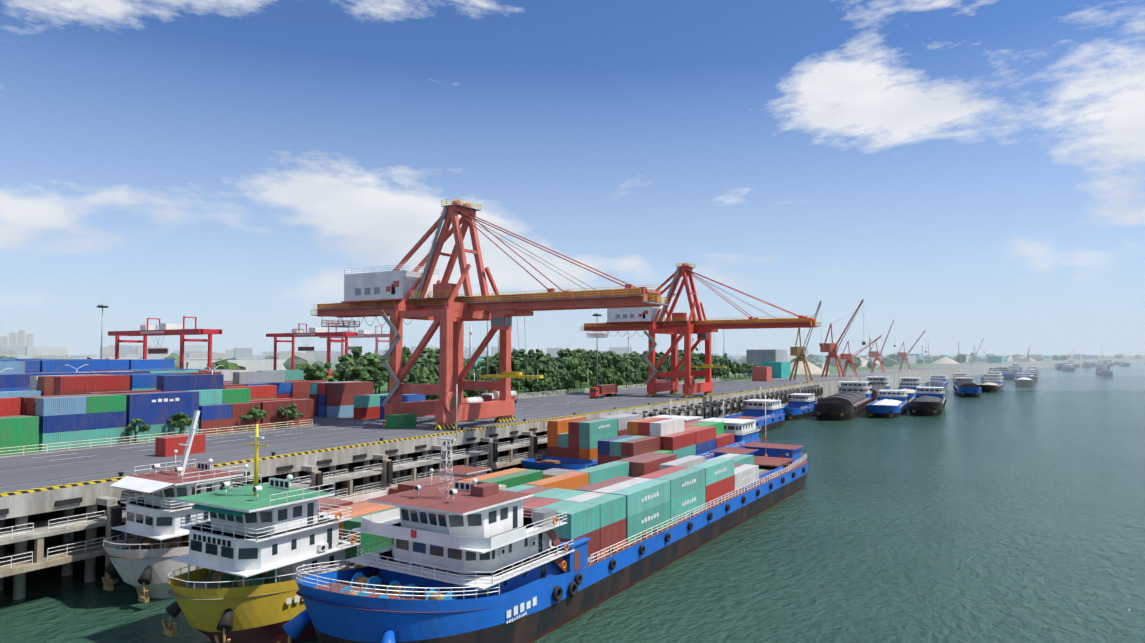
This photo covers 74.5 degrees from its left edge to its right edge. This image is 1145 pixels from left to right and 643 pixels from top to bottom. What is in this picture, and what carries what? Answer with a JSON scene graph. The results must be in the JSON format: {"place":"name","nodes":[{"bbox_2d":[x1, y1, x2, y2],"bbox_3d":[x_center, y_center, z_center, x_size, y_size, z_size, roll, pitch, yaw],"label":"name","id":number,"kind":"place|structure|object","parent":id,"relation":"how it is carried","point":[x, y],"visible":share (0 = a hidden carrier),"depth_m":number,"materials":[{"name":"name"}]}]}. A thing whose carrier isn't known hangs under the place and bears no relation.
{"place":"outdoors","nodes":[
{"label":"outdoors","id":0,"kind":"place"},
{"bbox_2d":[0,381,822,599],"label":"quay","id":1,"kind":"structure","parent":0,"point":[39,505],"depth_m":115.40,"materials":[{"name":"concrete"}]},
{"bbox_2d":[0,378,720,457],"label":"yard fence","id":2,"kind":"object","parent":1,"relation":"on","point":[526,396],"visible":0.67,"depth_m":128.80,"materials":[{"name":"metal"}]},
{"bbox_2d":[0,402,735,567],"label":"wharf fenders","id":3,"kind":"object","parent":1,"relation":"on","point":[86,521],"visible":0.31,"depth_m":105.38,"materials":[{"name":"black rubber"}]},
{"bbox_2d":[0,382,807,487],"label":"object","id":4,"kind":"object","parent":1,"relation":"on","point":[273,454],"visible":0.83,"depth_m":120.03,"materials":[{"name":"concrete"}]},
{"bbox_2d":[467,395,491,402],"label":"flatbed truck","id":5,"kind":"object","parent":1,"relation":"on","point":[479,399],"visible":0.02,"depth_m":188.78,"materials":[{"name":"metal"}]},
{"bbox_2d":[311,198,667,430],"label":"gantry crane","id":6,"kind":"object","parent":1,"relation":"on","point":[396,294],"visible":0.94,"depth_m":153.01,"materials":[{"name":"red metal"}]},
{"bbox_2d":[482,391,517,402],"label":"truck","id":7,"kind":"object","parent":1,"relation":"on","point":[495,394],"visible":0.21,"depth_m":213.48,"materials":[{"name":"white metal"}]},
{"bbox_2d":[589,384,617,398],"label":"truck","id":8,"kind":"object","parent":1,"relation":"on","point":[596,391],"visible":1,"depth_m":249.93,"materials":[{"name":"red metal"}]},
{"bbox_2d":[582,262,820,397],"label":"gantry crane","id":9,"kind":"object","parent":1,"relation":"on","point":[652,320],"visible":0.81,"depth_m":259.94,"materials":[{"name":"red metal"}]},
{"bbox_2d":[373,376,751,399],"bbox_3d":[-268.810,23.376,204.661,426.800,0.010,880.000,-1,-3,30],"label":"fence","id":10,"kind":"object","parent":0,"point":[585,384],"depth_m":338.72,"materials":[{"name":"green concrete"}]},
{"bbox_2d":[0,358,496,456],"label":"shipping containers","id":11,"kind":"object","parent":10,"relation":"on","point":[50,401],"visible":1,"depth_m":140.29,"materials":[{"name":"blue metal"}]},
{"bbox_2d":[1,304,753,396],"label":"lamps","id":12,"kind":"object","parent":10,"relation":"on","point":[102,306],"visible":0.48,"depth_m":276.82,"materials":[{"name":"grey metal"}]},
{"bbox_2d":[1,330,1141,357],"bbox_3d":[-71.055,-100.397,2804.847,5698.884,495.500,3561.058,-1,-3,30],"label":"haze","id":13,"kind":"object","parent":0,"point":[278,352],"depth_m":2761.23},
{"bbox_2d":[0,363,1144,642],"bbox_3d":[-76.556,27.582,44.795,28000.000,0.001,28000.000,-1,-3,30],"label":"water","id":14,"kind":"structure","parent":0,"point":[1010,511],"depth_m":96.96,"materials":[{"name":"teal liquid"}]},
{"bbox_2d":[102,410,490,602],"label":"white boat","id":15,"kind":"object","parent":14,"relation":"on","point":[144,564],"visible":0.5,"depth_m":79.42,"materials":[{"name":"metal"}]},
{"bbox_2d":[161,424,576,642],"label":"yellow boat","id":16,"kind":"object","parent":14,"relation":"on","point":[254,546],"visible":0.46,"depth_m":66.11,"materials":[{"name":"metal"}]},
{"bbox_2d":[277,391,807,642],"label":"container ship","id":17,"kind":"object","parent":14,"relation":"on","point":[470,562],"visible":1,"depth_m":69.43,"materials":[{"name":"metal"}]},
{"bbox_2d":[521,399,702,470],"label":"container ship","id":18,"kind":"object","parent":14,"relation":"on","point":[572,443],"visible":0.27,"depth_m":152.36,"materials":[{"name":"metal"}]},
{"bbox_2d":[574,402,760,469],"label":"container ship","id":19,"kind":"object","parent":14,"relation":"on","point":[680,438],"visible":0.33,"depth_m":153.69,"materials":[{"name":"metal"}]},
{"bbox_2d":[717,387,784,432],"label":"ship","id":20,"kind":"object","parent":14,"relation":"on","point":[754,409],"visible":0.44,"depth_m":260.68,"materials":[{"name":"metal"}]},
{"bbox_2d":[781,383,816,419],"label":"blue barge","id":21,"kind":"object","parent":14,"relation":"on","point":[800,406],"visible":0.75,"depth_m":312.71,"materials":[{"name":"metal"}]},
{"bbox_2d":[814,374,872,420],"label":"barge","id":22,"kind":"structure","parent":14,"relation":"on","point":[850,400],"depth_m":301.93,"materials":[{"name":"metal"}]},
{"bbox_2d":[864,369,890,401],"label":"barge","id":23,"kind":"object","parent":14,"relation":"on","point":[878,383],"visible":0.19,"depth_m":441.03,"materials":[{"name":"metal"}]},
{"bbox_2d":[866,383,907,417],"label":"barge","id":24,"kind":"object","parent":14,"relation":"on","point":[890,403],"visible":0.96,"depth_m":315.49,"materials":[{"name":"metal"}]},
{"bbox_2d":[898,370,921,400],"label":"barge","id":25,"kind":"object","parent":14,"relation":"on","point":[909,384],"visible":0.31,"depth_m":449.01,"materials":[{"name":"metal"}]},
{"bbox_2d":[907,377,945,415],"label":"cargo ship","id":26,"kind":"object","parent":14,"relation":"on","point":[928,401],"visible":0.96,"depth_m":322.11,"materials":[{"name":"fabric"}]},
{"bbox_2d":[925,374,947,386],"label":"barge","id":27,"kind":"object","parent":14,"relation":"on","point":[938,380],"depth_m":585.54,"materials":[{"name":"metal"}]},
{"bbox_2d":[952,368,967,382],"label":"barge","id":28,"kind":"object","parent":14,"relation":"on","point":[960,375],"depth_m":678.99,"materials":[{"name":"metal"}]},
{"bbox_2d":[953,378,981,396],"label":"barge","id":29,"kind":"object","parent":14,"relation":"on","point":[965,387],"visible":1,"depth_m":457.00,"materials":[{"name":"metal"}]},
{"bbox_2d":[978,368,1003,391],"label":"barge","id":30,"kind":"object","parent":14,"relation":"on","point":[992,382],"visible":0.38,"depth_m":539.68,"materials":[{"name":"metal"}]},
{"bbox_2d":[980,372,1002,383],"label":"barge","id":31,"kind":"object","parent":14,"relation":"on","point":[982,378],"depth_m":676.02,"materials":[{"name":"metal"}]},
{"bbox_2d":[984,367,998,374],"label":"ship","id":32,"kind":"object","parent":14,"relation":"on","point":[994,369],"depth_m":848.55,"materials":[{"name":"metal"}]},
{"bbox_2d":[997,367,1015,379],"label":"barge","id":33,"kind":"object","parent":14,"relation":"on","point":[1006,373],"depth_m":770.33,"materials":[{"name":"metal"}]},
{"bbox_2d":[1009,366,1018,375],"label":"ship","id":34,"kind":"object","parent":14,"relation":"on","point":[1012,369],"depth_m":923.88,"materials":[{"name":"metal"}]},
{"bbox_2d":[1015,373,1034,386],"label":"barge","id":35,"kind":"object","parent":14,"relation":"on","point":[1024,380],"depth_m":591.78,"materials":[{"name":"metal"}]},
{"bbox_2d":[1024,371,1037,381],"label":"ship","id":36,"kind":"object","parent":14,"relation":"on","point":[1034,375],"depth_m":742.26,"materials":[{"name":"metal"}]},
{"bbox_2d":[1026,367,1038,373],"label":"ship","id":37,"kind":"object","parent":14,"relation":"on","point":[1036,368],"depth_m":1036.77,"materials":[{"name":"metal"}]},
{"bbox_2d":[1061,362,1073,370],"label":"ship","id":38,"kind":"object","parent":14,"relation":"on","point":[1067,368],"depth_m":1153.60,"materials":[{"name":"metal"}]},
{"bbox_2d":[1082,362,1091,367],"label":"ship","id":39,"kind":"object","parent":14,"relation":"on","point":[1085,365],"depth_m":1450.34,"materials":[{"name":"metal"}]},
{"bbox_2d":[1095,365,1112,375],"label":"barge","id":40,"kind":"object","parent":14,"relation":"on","point":[1103,370],"depth_m":939.95,"materials":[{"name":"metal"}]},
{"bbox_2d":[1100,359,1110,369],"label":"ship","id":41,"kind":"object","parent":14,"relation":"on","point":[1106,363],"depth_m":1313.22,"materials":[{"name":"metal"}]},
{"bbox_2d":[0,184,1144,375],"bbox_3d":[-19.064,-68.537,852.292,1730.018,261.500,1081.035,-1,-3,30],"label":"haze","id":42,"kind":"object","parent":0,"point":[923,338],"depth_m":853.98,"materials":[{"name":"white"}]},
{"bbox_2d":[0,209,1144,368],"bbox_3d":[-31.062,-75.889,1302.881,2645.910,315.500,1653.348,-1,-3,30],"label":"haze","id":43,"kind":"object","parent":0,"point":[603,312],"depth_m":1305.60,"materials":[{"name":"white"}]},
{"bbox_2d":[0,227,1144,363],"bbox_3d":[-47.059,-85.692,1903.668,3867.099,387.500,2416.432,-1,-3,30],"label":"haze","id":44,"kind":"object","parent":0,"point":[725,315],"depth_m":1905.95,"materials":[{"name":"white"}]},
{"bbox_2d":[0,0,1144,355],"label":"sky","id":45,"kind":"structure","parent":0,"point":[795,101],"materials":[{"name":"blue"}]},
{"bbox_2d":[70,355,1144,399],"bbox_3d":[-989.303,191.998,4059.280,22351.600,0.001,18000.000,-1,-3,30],"label":"land","id":46,"kind":"structure","parent":0,"point":[831,369],"depth_m":1001.54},
{"bbox_2d":[108,316,221,369],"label":"gantry crane","id":47,"kind":"object","parent":46,"relation":"on","point":[144,331],"visible":0.75,"depth_m":362.48,"materials":[{"name":"red paint"}]},
{"bbox_2d":[266,323,357,377],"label":"gantry crane","id":48,"kind":"object","parent":46,"relation":"on","point":[314,332],"visible":0.81,"depth_m":480.35,"materials":[{"name":"red metal"}]},
{"bbox_2d":[0,331,631,370],"bbox_3d":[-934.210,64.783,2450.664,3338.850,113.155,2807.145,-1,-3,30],"label":"town","id":49,"kind":"object","parent":46,"relation":"on","point":[251,363],"depth_m":1674.12},
{"bbox_2d":[319,326,389,371],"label":"gantry crane","id":50,"kind":"object","parent":46,"relation":"on","point":[365,334],"depth_m":552.53,"materials":[{"name":"red metal"}]},
{"bbox_2d":[124,346,756,442],"bbox_3d":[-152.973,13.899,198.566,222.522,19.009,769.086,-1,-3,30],"label":"trees","id":51,"kind":"object","parent":46,"relation":"on","point":[566,368],"visible":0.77,"depth_m":281.30,"materials":[{"name":"green plant"}]},
{"bbox_2d":[0,353,1067,374],"bbox_3d":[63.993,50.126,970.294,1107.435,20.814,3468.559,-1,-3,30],"label":"trees","id":52,"kind":"object","parent":46,"relation":"on","point":[299,362],"depth_m":781.49,"materials":[{"name":"green plant"}]},
{"bbox_2d":[656,379,668,382],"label":"truck box","id":53,"kind":"object","parent":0,"point":[662,380],"visible":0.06,"depth_m":305.37,"materials":[{"name":"red metal"}]},
{"bbox_2d":[464,299,1144,398],"bbox_3d":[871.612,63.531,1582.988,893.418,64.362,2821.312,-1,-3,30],"label":"harbour","id":54,"kind":"object","parent":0,"point":[774,365],"visible":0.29,"depth_m":558.28,"materials":[{"name":"concrete"}]}
]}

